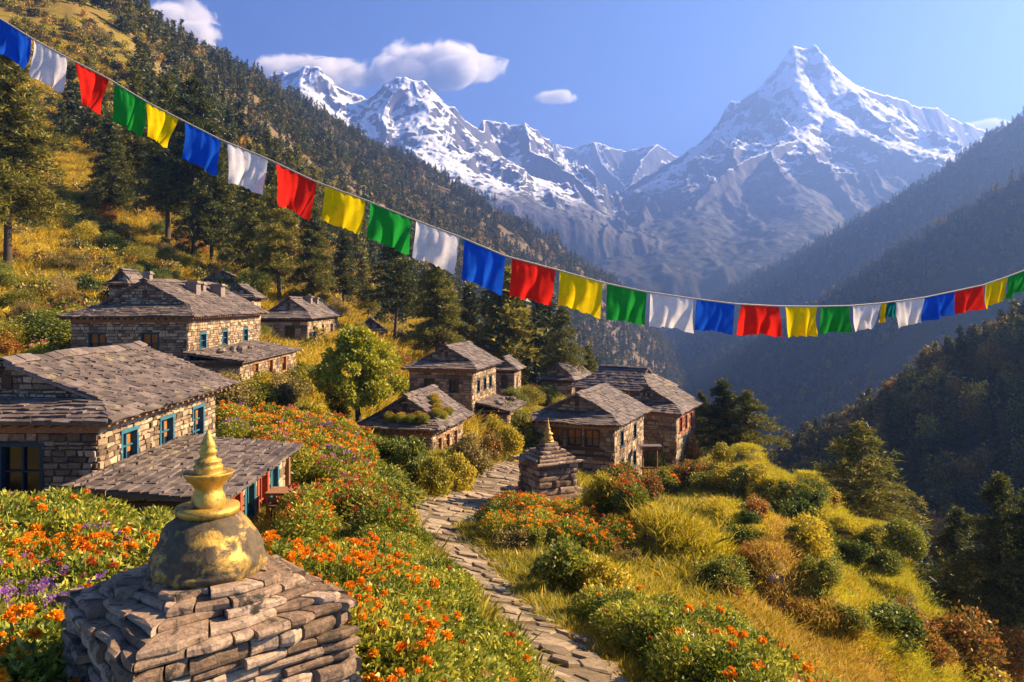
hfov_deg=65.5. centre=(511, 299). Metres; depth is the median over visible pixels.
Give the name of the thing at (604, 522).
red flower plant
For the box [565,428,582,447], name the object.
window
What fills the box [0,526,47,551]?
marigold plant
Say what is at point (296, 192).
prayer flag
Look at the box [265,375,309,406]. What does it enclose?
shrub
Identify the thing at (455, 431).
window
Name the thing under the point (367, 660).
marigold plant
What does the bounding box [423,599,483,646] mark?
marigold plant
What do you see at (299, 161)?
pine tree
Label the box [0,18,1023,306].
flag rope
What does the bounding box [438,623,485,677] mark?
pink flower plant
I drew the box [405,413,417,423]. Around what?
red flower plant
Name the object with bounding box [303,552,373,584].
marigold plant
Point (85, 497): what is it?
marigold plant
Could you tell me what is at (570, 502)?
marigold plant
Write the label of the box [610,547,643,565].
shrub
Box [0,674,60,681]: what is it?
marigold plant
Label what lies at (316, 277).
pine tree
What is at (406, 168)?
slope forest
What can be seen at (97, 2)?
pine tree
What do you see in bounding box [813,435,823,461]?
pine tree
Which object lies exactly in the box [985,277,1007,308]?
prayer flag
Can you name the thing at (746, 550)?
hedge bush
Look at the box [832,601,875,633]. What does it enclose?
hedge bush
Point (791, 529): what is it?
hedge bush
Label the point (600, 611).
red flower plant
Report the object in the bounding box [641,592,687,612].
marigold plant
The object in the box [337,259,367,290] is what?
leafy tree
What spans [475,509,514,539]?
marigold plant
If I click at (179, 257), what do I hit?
shrub
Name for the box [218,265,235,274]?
wild bush
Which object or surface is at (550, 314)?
pine tree
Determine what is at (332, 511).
marigold plant
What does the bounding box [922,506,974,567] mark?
leafy tree
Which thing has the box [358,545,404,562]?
marigold plant
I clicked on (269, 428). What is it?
marigold plant
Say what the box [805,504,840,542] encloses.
hedge bush
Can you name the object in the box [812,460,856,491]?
leafy tree
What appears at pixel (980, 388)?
leafy tree
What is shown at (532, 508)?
marigold plant
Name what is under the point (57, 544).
marigold plant
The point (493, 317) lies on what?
pine tree
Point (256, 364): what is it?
window
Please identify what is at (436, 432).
stone house
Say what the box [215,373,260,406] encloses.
shrub
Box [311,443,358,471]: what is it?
purple flower plant
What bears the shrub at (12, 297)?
on the hillside
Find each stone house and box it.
[0,341,303,517]
[55,271,301,381]
[261,296,343,342]
[356,384,473,451]
[363,317,388,337]
[399,341,526,424]
[517,382,652,476]
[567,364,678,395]
[630,380,703,465]
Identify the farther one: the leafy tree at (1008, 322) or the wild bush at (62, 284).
the leafy tree at (1008, 322)
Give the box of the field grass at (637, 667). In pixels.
[555,563,935,681]
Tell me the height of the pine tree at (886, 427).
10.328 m
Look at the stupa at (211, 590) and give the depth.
4.70 m
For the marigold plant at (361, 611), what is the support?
on the hillside
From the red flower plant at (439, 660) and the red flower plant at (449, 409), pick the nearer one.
the red flower plant at (439, 660)
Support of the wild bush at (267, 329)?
on the hillside
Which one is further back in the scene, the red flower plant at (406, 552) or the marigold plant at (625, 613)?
the red flower plant at (406, 552)
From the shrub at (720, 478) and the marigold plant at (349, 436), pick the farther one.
the shrub at (720, 478)
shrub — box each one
[0,286,46,309]
[0,315,41,351]
[1,302,77,347]
[20,274,58,285]
[36,208,84,230]
[41,246,93,272]
[44,289,85,307]
[66,217,101,243]
[69,272,106,290]
[90,229,138,253]
[112,243,156,263]
[132,258,162,270]
[160,250,200,266]
[214,246,241,264]
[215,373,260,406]
[242,383,277,408]
[257,265,286,284]
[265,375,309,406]
[287,276,308,289]
[289,362,313,399]
[291,361,312,373]
[303,364,317,378]
[304,403,333,415]
[315,398,351,417]
[344,460,377,474]
[355,319,365,328]
[362,435,387,458]
[368,476,414,510]
[377,436,409,466]
[391,434,430,469]
[392,330,408,341]
[398,500,421,525]
[403,454,433,486]
[415,454,456,497]
[441,450,478,491]
[448,429,482,455]
[460,437,495,477]
[480,410,506,435]
[480,428,503,461]
[492,526,535,550]
[494,421,524,462]
[499,386,533,405]
[502,406,541,449]
[505,400,524,420]
[516,524,547,549]
[518,381,546,407]
[526,551,552,582]
[533,533,611,593]
[535,523,569,549]
[537,385,562,405]
[548,394,566,405]
[573,556,634,593]
[579,467,620,510]
[580,547,604,560]
[587,530,628,555]
[596,470,631,503]
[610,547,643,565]
[615,469,639,485]
[618,479,650,507]
[633,468,664,500]
[644,448,669,467]
[652,466,686,495]
[668,458,693,491]
[680,443,689,461]
[684,433,702,461]
[685,470,717,490]
[703,459,739,491]
[709,441,736,461]
[723,461,761,496]
[745,459,771,485]
[759,484,781,501]
[829,484,844,508]
[857,523,889,547]
[874,547,904,576]
[911,578,942,605]
[915,618,960,672]
[919,600,1012,681]
[977,623,1023,681]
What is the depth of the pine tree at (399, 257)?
161.42 m
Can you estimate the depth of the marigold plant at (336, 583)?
7.50 m
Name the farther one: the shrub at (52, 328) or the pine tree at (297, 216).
the pine tree at (297, 216)
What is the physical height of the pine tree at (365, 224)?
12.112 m
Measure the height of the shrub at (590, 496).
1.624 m
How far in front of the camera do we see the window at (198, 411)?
24.01 m
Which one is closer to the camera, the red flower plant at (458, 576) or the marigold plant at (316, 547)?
the marigold plant at (316, 547)
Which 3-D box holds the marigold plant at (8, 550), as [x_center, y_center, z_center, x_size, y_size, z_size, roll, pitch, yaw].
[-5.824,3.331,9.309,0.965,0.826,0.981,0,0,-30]
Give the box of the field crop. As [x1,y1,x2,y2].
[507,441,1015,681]
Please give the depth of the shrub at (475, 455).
31.78 m
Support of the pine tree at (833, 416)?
on the ridge slope at (970, 439)
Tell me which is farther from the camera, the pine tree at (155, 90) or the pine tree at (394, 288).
the pine tree at (155, 90)
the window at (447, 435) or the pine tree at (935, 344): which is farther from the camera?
the pine tree at (935, 344)
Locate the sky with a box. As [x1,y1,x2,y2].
[138,0,1023,156]
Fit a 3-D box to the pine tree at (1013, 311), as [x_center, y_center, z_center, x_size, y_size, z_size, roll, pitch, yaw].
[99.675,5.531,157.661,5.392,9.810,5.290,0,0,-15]
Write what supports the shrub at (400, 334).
on the hillside
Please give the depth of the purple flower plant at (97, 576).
7.15 m
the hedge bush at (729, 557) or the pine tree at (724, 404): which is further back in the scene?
the pine tree at (724, 404)
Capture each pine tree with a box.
[0,54,82,266]
[50,98,76,152]
[52,61,87,134]
[76,82,121,152]
[76,111,140,211]
[81,33,98,71]
[89,0,109,6]
[100,65,156,217]
[116,0,143,33]
[120,39,154,85]
[128,72,199,238]
[134,0,154,35]
[139,41,154,80]
[139,71,237,251]
[140,76,158,119]
[142,67,152,100]
[152,85,160,107]
[169,66,181,89]
[171,121,242,261]
[214,152,285,273]
[221,107,237,157]
[224,124,239,153]
[225,185,246,224]
[233,99,249,140]
[241,169,309,303]
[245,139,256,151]
[253,143,268,187]
[259,128,275,160]
[259,185,276,241]
[260,160,276,201]
[269,135,284,170]
[280,195,340,296]
[284,146,297,169]
[289,211,302,255]
[294,145,306,172]
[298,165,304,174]
[308,163,326,206]
[313,199,320,220]
[326,228,364,304]
[330,225,346,245]
[346,229,354,245]
[349,226,368,267]
[353,249,373,300]
[354,282,381,318]
[355,218,370,264]
[357,246,424,340]
[363,219,377,255]
[372,241,383,258]
[384,254,421,319]
[396,262,472,354]
[408,237,418,271]
[421,263,426,279]
[430,274,464,337]
[453,282,483,347]
[466,261,535,356]
[474,308,482,328]
[475,264,547,371]
[478,280,512,358]
[521,299,552,385]
[521,336,532,383]
[523,306,558,385]
[524,293,558,374]
[534,305,587,372]
[583,343,598,372]
[695,377,761,451]
[695,390,715,455]
[700,387,791,457]
[774,445,786,468]
[787,430,803,468]
[788,453,801,474]
[791,462,800,475]
[798,426,817,464]
[811,418,933,528]
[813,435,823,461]
[815,437,829,461]
[824,428,841,459]
[825,440,840,488]
[826,412,837,439]
[850,406,862,422]
[851,390,866,414]
[861,399,878,430]
[863,446,942,609]
[865,386,872,399]
[867,423,889,466]
[877,394,905,446]
[897,371,904,378]
[903,363,911,375]
[925,503,1004,634]
[927,449,958,499]
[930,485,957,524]
[932,341,939,351]
[932,469,1023,632]
[940,335,951,359]
[943,340,962,378]
[953,325,969,369]
[964,323,977,359]
[964,323,979,357]
[964,337,978,372]
[968,488,1023,635]
[976,319,991,354]
[983,436,1012,490]
[990,308,1006,330]
[1003,304,1017,335]
[1005,314,1023,362]
[1006,298,1022,314]
[1009,450,1023,507]
[1014,302,1023,341]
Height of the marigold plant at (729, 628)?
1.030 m
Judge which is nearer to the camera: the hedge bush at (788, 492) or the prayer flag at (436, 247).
the prayer flag at (436, 247)
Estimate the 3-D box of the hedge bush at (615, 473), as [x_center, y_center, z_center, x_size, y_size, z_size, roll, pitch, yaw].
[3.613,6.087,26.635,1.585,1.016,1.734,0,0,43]
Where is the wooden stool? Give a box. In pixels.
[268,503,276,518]
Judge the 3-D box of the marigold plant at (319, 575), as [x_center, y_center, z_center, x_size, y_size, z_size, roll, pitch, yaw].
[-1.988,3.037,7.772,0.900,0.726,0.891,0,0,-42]
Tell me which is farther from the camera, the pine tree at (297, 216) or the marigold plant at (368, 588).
the pine tree at (297, 216)
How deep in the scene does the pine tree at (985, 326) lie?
159.25 m
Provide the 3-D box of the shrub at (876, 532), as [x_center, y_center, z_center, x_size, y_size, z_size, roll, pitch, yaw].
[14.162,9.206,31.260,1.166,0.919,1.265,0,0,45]
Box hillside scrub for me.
[0,0,505,352]
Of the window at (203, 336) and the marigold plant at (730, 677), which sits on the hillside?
the marigold plant at (730, 677)
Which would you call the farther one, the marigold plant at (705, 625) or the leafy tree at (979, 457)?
the leafy tree at (979, 457)
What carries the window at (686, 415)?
in the stone house at (669, 422)
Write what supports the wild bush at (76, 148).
on the hillside
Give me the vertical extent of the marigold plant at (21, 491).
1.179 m
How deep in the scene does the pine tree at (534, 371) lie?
97.14 m
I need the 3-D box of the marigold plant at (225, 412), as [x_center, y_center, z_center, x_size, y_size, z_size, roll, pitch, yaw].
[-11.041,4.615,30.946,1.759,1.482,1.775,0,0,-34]
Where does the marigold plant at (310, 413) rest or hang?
on the hillside
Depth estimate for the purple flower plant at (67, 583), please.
7.63 m
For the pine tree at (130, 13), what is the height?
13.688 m
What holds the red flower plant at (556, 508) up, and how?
on the hillside
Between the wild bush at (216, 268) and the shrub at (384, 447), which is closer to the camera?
the shrub at (384, 447)
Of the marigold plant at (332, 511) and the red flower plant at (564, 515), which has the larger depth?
the red flower plant at (564, 515)
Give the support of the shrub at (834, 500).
on the hillside
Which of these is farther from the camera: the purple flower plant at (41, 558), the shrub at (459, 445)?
the shrub at (459, 445)
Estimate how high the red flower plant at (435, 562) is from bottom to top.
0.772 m
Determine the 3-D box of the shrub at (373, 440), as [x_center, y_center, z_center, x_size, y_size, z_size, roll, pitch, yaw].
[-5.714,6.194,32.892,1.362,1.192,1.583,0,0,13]
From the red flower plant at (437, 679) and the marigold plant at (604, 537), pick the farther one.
the marigold plant at (604, 537)
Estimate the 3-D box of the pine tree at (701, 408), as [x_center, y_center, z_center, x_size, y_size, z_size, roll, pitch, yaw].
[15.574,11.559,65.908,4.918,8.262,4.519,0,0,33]
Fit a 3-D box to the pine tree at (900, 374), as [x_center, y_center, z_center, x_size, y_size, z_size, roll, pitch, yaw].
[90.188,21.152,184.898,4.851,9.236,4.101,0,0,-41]
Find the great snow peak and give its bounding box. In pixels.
[590,45,986,330]
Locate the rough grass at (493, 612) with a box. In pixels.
[260,521,537,679]
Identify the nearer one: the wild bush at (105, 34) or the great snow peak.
the wild bush at (105, 34)
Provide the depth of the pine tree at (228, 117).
198.99 m
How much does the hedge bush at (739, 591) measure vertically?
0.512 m
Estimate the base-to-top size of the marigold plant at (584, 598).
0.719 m
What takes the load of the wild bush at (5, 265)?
on the hillside
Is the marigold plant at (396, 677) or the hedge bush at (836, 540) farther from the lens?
the hedge bush at (836, 540)
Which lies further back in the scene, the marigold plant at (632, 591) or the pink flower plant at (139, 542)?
the marigold plant at (632, 591)
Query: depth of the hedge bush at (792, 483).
35.20 m
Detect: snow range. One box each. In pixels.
[267,66,677,262]
[553,142,678,194]
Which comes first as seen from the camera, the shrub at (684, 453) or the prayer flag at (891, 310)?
the prayer flag at (891, 310)
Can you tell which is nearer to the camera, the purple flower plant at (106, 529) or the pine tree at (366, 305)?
the purple flower plant at (106, 529)
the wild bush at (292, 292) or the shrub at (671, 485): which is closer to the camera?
the shrub at (671, 485)
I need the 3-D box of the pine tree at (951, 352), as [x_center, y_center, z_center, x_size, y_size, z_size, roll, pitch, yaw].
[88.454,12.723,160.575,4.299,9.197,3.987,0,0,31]
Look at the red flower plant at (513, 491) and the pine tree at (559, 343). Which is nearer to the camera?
the red flower plant at (513, 491)
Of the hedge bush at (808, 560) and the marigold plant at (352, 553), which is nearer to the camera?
the marigold plant at (352, 553)
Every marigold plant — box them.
[0,503,74,540]
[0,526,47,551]
[0,527,32,545]
[0,550,22,571]
[0,554,50,580]
[0,599,31,633]
[0,611,65,681]
[0,626,79,681]
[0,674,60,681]
[1,537,53,558]
[2,488,41,506]
[4,548,44,559]
[4,601,64,651]
[25,494,119,530]
[28,485,102,507]
[28,533,92,557]
[38,542,108,570]
[52,524,115,553]
[64,532,122,556]
[80,496,142,523]
[84,543,145,561]
[106,532,159,567]
[113,527,156,547]
[119,541,147,552]
[138,504,173,515]
[215,399,250,428]
[243,412,277,437]
[248,424,284,439]
[250,401,285,419]
[260,414,302,432]
[261,531,311,561]
[264,534,316,570]
[267,529,302,545]
[275,410,308,421]
[279,422,307,435]
[285,555,315,575]
[288,554,322,570]
[291,535,345,556]
[294,501,343,538]
[296,421,314,434]
[296,430,334,451]
[298,425,326,442]
[299,410,314,418]
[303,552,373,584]
[304,553,387,586]
[306,548,329,560]
[307,412,339,427]
[307,542,373,569]
[308,572,336,581]
[311,477,349,498]
[312,438,357,460]
[317,544,380,565]
[324,580,341,588]
[324,580,394,650]
[328,429,349,439]
[331,416,362,432]
[337,538,370,554]
[340,537,369,543]
[342,433,364,445]
[343,583,383,607]
[344,592,416,681]
[346,435,379,459]
[348,425,375,438]
[351,576,431,621]
[351,577,391,597]
[351,595,446,661]
[352,445,386,467]
[354,613,465,681]
[356,531,399,550]
[357,629,428,680]
[358,534,407,561]
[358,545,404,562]
[358,553,402,585]
[360,568,438,607]
[361,548,407,571]
[364,537,395,550]
[367,552,421,581]
[375,667,423,681]
[379,571,425,598]
[379,590,456,647]
[383,411,394,421]
[394,412,406,421]
[394,540,421,556]
[397,552,427,571]
[402,562,431,583]
[413,565,425,578]
[418,412,429,423]
[419,578,469,615]
[423,577,482,617]
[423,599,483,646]
[428,392,439,398]
[429,397,441,403]
[430,407,441,417]
[431,403,442,409]
[469,652,523,681]
[472,628,541,681]
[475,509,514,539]
[504,514,542,533]
[508,494,544,514]
[517,505,561,530]
[519,491,545,496]
[519,492,551,509]
[526,505,555,518]
[545,513,589,550]
[547,496,571,511]
[558,497,579,508]
[562,505,580,516]
[565,516,599,532]
[567,583,615,620]
[569,505,603,519]
[570,522,615,558]
[574,510,601,525]
[586,589,639,626]
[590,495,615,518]
[595,584,648,604]
[596,595,670,651]
[603,518,640,550]
[626,616,683,662]
[637,627,696,675]
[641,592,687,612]
[645,627,732,681]
[663,603,714,627]
[675,609,710,631]
[676,617,722,641]
[678,639,772,681]
[683,627,766,679]
[686,602,750,634]
[707,661,770,681]
[722,612,760,636]
[722,625,771,658]
[726,635,802,680]
[734,623,795,664]
[768,641,817,680]
[792,662,842,681]
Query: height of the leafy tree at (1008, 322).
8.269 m
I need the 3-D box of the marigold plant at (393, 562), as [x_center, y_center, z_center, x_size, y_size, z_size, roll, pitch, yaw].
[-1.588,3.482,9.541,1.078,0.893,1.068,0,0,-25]
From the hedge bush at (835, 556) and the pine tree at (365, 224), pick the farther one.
the pine tree at (365, 224)
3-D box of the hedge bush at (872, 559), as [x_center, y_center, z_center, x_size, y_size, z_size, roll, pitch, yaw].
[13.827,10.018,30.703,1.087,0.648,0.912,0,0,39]
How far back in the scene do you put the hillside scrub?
172.57 m
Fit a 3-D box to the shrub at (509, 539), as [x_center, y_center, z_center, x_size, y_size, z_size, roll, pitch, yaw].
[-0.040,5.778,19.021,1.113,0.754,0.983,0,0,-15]
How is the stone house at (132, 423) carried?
on the hillside
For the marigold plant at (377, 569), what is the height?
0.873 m
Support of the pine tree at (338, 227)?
on the hillside
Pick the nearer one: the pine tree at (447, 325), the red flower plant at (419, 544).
the red flower plant at (419, 544)
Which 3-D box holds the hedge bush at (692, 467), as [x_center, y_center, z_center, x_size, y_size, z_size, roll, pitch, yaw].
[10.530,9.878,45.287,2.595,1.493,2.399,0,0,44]
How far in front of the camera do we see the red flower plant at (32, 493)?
14.64 m
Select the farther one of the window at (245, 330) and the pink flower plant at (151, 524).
the window at (245, 330)
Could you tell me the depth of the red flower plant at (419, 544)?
15.38 m
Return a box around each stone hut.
[101,268,141,297]
[201,270,238,287]
[229,283,267,334]
[496,354,525,395]
[536,361,591,405]
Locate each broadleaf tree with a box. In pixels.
[232,267,272,292]
[309,324,409,421]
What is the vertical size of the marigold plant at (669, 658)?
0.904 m
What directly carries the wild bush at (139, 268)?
on the hillside
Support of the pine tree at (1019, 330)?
on the ridge slope at (970, 439)
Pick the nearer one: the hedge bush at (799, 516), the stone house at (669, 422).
the hedge bush at (799, 516)
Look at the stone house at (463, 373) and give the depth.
59.65 m
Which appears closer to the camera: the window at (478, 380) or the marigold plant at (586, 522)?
the marigold plant at (586, 522)
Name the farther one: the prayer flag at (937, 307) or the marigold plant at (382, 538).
the marigold plant at (382, 538)
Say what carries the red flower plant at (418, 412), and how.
on the stone house at (436, 432)
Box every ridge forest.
[662,106,1023,362]
[684,165,1023,454]
[761,300,1023,680]
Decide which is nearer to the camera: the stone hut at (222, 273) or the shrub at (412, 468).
the shrub at (412, 468)
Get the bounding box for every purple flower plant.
[0,559,24,592]
[0,576,46,603]
[0,581,41,614]
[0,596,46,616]
[8,576,74,613]
[21,551,72,568]
[26,565,94,608]
[34,589,63,619]
[52,571,106,608]
[69,521,122,543]
[215,417,254,438]
[233,402,251,413]
[265,419,291,433]
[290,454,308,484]
[310,420,341,435]
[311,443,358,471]
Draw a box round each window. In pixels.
[0,442,44,497]
[87,332,106,346]
[119,425,139,459]
[140,332,159,350]
[158,413,174,444]
[191,403,204,435]
[199,332,206,348]
[222,330,228,344]
[233,491,242,511]
[243,328,248,340]
[243,480,256,517]
[253,362,258,375]
[256,471,269,516]
[267,358,273,374]
[269,465,279,496]
[281,355,286,372]
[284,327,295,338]
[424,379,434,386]
[437,435,442,450]
[445,431,450,447]
[448,379,458,392]
[453,427,457,445]
[477,379,480,392]
[483,377,486,389]
[489,375,492,387]
[500,378,508,386]
[550,426,563,445]
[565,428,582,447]
[583,429,600,448]
[620,429,624,447]
[633,422,637,439]
[633,449,636,466]
[679,416,682,433]
[684,413,687,430]
[689,410,692,427]
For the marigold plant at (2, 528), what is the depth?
10.76 m
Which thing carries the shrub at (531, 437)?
on the hillside
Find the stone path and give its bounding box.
[413,459,640,681]
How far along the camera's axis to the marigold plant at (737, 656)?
8.84 m
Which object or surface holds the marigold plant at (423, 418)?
on the stone house at (436, 432)
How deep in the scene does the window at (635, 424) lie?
51.20 m
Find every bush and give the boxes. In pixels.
[0,247,26,261]
[0,261,16,273]
[0,267,25,288]
[0,332,26,355]
[3,298,45,320]
[20,304,45,314]
[48,273,77,292]
[51,296,81,309]
[67,189,89,203]
[70,145,82,152]
[90,203,117,217]
[94,26,109,38]
[103,210,118,221]
[113,262,143,274]
[146,220,164,234]
[149,257,165,264]
[150,267,172,278]
[151,242,179,256]
[167,266,180,277]
[171,231,190,242]
[185,263,202,270]
[190,241,209,253]
[194,259,207,269]
[208,259,238,275]
[215,369,252,399]
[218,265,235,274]
[245,375,275,400]
[246,372,278,398]
[250,369,280,385]
[252,368,279,386]
[253,375,294,389]
[261,323,273,336]
[268,369,299,395]
[281,370,316,396]
[284,287,308,299]
[285,367,306,376]
[314,293,329,302]
[323,476,367,491]
[326,483,419,529]
[329,298,352,315]
[369,465,426,509]
[374,463,402,478]
[397,351,414,366]
[521,382,542,402]
[601,467,640,479]
[604,459,641,478]
[613,463,640,480]
[674,460,701,482]
[688,459,709,473]
[691,460,710,475]
[691,559,710,579]
[695,557,752,597]
[704,456,728,472]
[704,577,743,597]
[706,552,747,570]
[721,526,758,548]
[726,523,771,547]
[735,541,759,567]
[737,499,775,515]
[737,509,762,524]
[742,491,769,518]
[742,561,758,578]
[744,480,766,498]
[755,485,774,499]
[765,496,781,513]
[771,479,793,501]
[777,481,800,502]
[777,497,821,519]
[780,481,816,505]
[784,522,801,539]
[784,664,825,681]
[787,509,840,559]
[788,511,827,533]
[789,487,825,508]
[791,553,817,582]
[791,583,830,602]
[796,478,830,505]
[800,470,828,493]
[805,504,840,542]
[814,556,844,586]
[823,542,844,566]
[824,484,832,506]
[827,489,840,506]
[830,534,846,554]
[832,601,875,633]
[839,539,876,564]
[860,596,930,655]
[866,552,877,565]
[881,514,936,562]
[892,596,927,620]
[975,662,1011,681]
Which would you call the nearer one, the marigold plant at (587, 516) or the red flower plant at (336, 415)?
the marigold plant at (587, 516)
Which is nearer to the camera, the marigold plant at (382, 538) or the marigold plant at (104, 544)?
the marigold plant at (104, 544)
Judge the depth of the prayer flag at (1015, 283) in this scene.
10.14 m
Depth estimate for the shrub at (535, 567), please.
15.86 m
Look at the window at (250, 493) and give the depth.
19.48 m
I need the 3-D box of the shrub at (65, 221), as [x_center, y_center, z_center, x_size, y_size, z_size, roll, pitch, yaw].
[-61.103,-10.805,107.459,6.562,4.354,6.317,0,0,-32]
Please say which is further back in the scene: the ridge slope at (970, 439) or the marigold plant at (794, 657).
the ridge slope at (970, 439)
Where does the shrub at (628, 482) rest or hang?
on the hillside
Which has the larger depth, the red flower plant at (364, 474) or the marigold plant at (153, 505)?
the red flower plant at (364, 474)
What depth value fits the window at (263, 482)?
20.32 m
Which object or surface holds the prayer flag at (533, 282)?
hanging from the flag rope
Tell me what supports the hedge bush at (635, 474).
on the hillside
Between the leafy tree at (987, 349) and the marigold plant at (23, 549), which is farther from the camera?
the leafy tree at (987, 349)
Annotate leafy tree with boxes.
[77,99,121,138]
[284,222,335,260]
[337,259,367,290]
[374,280,410,314]
[807,451,847,484]
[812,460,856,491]
[906,363,965,395]
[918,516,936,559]
[920,454,964,499]
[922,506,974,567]
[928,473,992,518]
[934,450,987,496]
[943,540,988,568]
[948,390,991,432]
[958,377,1013,418]
[962,439,1010,482]
[974,333,1007,374]
[1000,310,1023,331]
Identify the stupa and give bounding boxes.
[55,430,361,681]
[500,420,585,502]
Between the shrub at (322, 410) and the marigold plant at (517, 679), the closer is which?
the marigold plant at (517, 679)
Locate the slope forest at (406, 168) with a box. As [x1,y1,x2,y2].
[0,0,709,426]
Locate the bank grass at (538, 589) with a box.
[250,496,591,681]
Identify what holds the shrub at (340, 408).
on the hillside
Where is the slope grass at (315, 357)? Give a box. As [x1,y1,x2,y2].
[0,29,500,439]
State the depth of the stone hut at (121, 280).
66.85 m
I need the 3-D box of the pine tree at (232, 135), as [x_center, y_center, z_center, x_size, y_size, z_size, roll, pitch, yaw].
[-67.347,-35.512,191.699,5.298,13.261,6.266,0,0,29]
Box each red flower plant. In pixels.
[0,554,82,590]
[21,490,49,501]
[33,504,125,542]
[62,550,141,588]
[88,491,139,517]
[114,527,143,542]
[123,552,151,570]
[129,509,175,532]
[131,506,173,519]
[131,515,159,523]
[253,435,275,440]
[267,499,341,541]
[273,481,343,525]
[278,428,302,439]
[290,442,330,485]
[306,427,347,447]
[319,411,347,427]
[324,479,386,523]
[326,457,385,486]
[346,490,414,535]
[350,522,397,538]
[363,439,379,452]
[365,517,398,536]
[367,480,405,503]
[369,531,401,545]
[384,659,450,681]
[391,533,428,552]
[392,546,423,566]
[392,568,425,584]
[393,531,421,540]
[393,625,456,680]
[394,544,415,553]
[397,524,435,548]
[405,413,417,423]
[413,410,425,420]
[414,551,432,558]
[418,553,454,567]
[420,553,465,573]
[421,565,460,589]
[429,566,468,582]
[435,566,485,604]
[438,605,495,651]
[440,409,448,418]
[442,639,514,681]
[443,405,453,414]
[463,619,537,671]
[474,493,521,526]
[490,486,522,500]
[490,491,518,508]
[512,508,535,519]
[541,498,567,516]
[545,512,576,522]
[588,598,635,635]
[595,510,631,532]
[609,479,650,516]
[619,605,691,657]
[638,600,684,619]
[645,624,704,681]
[694,599,755,628]
[698,628,767,659]
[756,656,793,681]
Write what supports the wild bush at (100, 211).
on the hillside
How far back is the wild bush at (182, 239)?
120.54 m
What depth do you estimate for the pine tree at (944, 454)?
130.60 m
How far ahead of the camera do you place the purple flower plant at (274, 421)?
30.50 m
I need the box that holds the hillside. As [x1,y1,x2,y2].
[0,0,954,680]
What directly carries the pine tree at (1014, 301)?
on the ridge slope at (970, 439)
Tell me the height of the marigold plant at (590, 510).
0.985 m
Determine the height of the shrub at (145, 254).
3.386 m
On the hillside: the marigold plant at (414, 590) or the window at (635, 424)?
the marigold plant at (414, 590)
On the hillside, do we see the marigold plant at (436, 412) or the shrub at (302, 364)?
the shrub at (302, 364)
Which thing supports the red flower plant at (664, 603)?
on the hillside
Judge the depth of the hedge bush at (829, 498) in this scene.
35.78 m
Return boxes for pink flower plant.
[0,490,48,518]
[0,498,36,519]
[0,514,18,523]
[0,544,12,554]
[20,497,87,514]
[21,339,59,353]
[24,552,116,588]
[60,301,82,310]
[108,535,158,556]
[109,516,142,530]
[119,512,174,544]
[265,428,300,442]
[277,404,305,418]
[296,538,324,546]
[298,414,323,430]
[305,453,348,484]
[327,471,366,487]
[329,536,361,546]
[345,454,373,465]
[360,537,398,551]
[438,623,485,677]
[449,668,503,681]
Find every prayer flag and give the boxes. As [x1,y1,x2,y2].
[0,20,30,68]
[29,41,67,92]
[75,63,108,114]
[112,83,145,136]
[146,103,177,147]
[182,123,220,175]
[227,143,266,194]
[276,164,316,220]
[321,186,364,234]
[367,203,410,253]
[412,222,458,274]
[462,240,504,294]
[509,259,554,305]
[558,272,602,318]
[606,284,646,324]
[649,293,693,332]
[694,300,734,334]
[736,305,782,337]
[786,307,817,337]
[820,306,851,334]
[853,304,880,331]
[879,303,886,322]
[885,302,895,317]
[896,298,923,327]
[921,292,954,320]
[954,286,985,313]
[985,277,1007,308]
[1006,271,1023,298]
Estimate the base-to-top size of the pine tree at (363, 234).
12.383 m
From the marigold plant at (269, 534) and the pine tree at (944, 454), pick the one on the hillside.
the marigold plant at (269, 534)
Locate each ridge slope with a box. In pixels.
[665,118,1023,363]
[688,180,1023,448]
[844,363,1023,671]
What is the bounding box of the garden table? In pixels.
[265,486,309,518]
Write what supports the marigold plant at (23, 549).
on the hillside
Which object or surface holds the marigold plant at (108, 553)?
on the hillside
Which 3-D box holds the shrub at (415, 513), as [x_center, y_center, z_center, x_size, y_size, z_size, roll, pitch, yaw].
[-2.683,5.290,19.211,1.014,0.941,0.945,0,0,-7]
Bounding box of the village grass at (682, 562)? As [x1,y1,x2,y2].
[0,278,759,609]
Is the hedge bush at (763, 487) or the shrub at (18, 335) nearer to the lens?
the hedge bush at (763, 487)
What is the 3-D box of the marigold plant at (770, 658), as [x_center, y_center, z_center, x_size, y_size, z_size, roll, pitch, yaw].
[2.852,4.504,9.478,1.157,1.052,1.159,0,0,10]
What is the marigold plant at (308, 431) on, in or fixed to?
on the hillside
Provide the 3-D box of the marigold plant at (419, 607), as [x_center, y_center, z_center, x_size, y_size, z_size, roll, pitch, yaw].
[-1.019,2.963,6.858,1.074,0.875,1.064,0,0,0]
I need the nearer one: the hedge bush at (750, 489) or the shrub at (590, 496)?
the shrub at (590, 496)

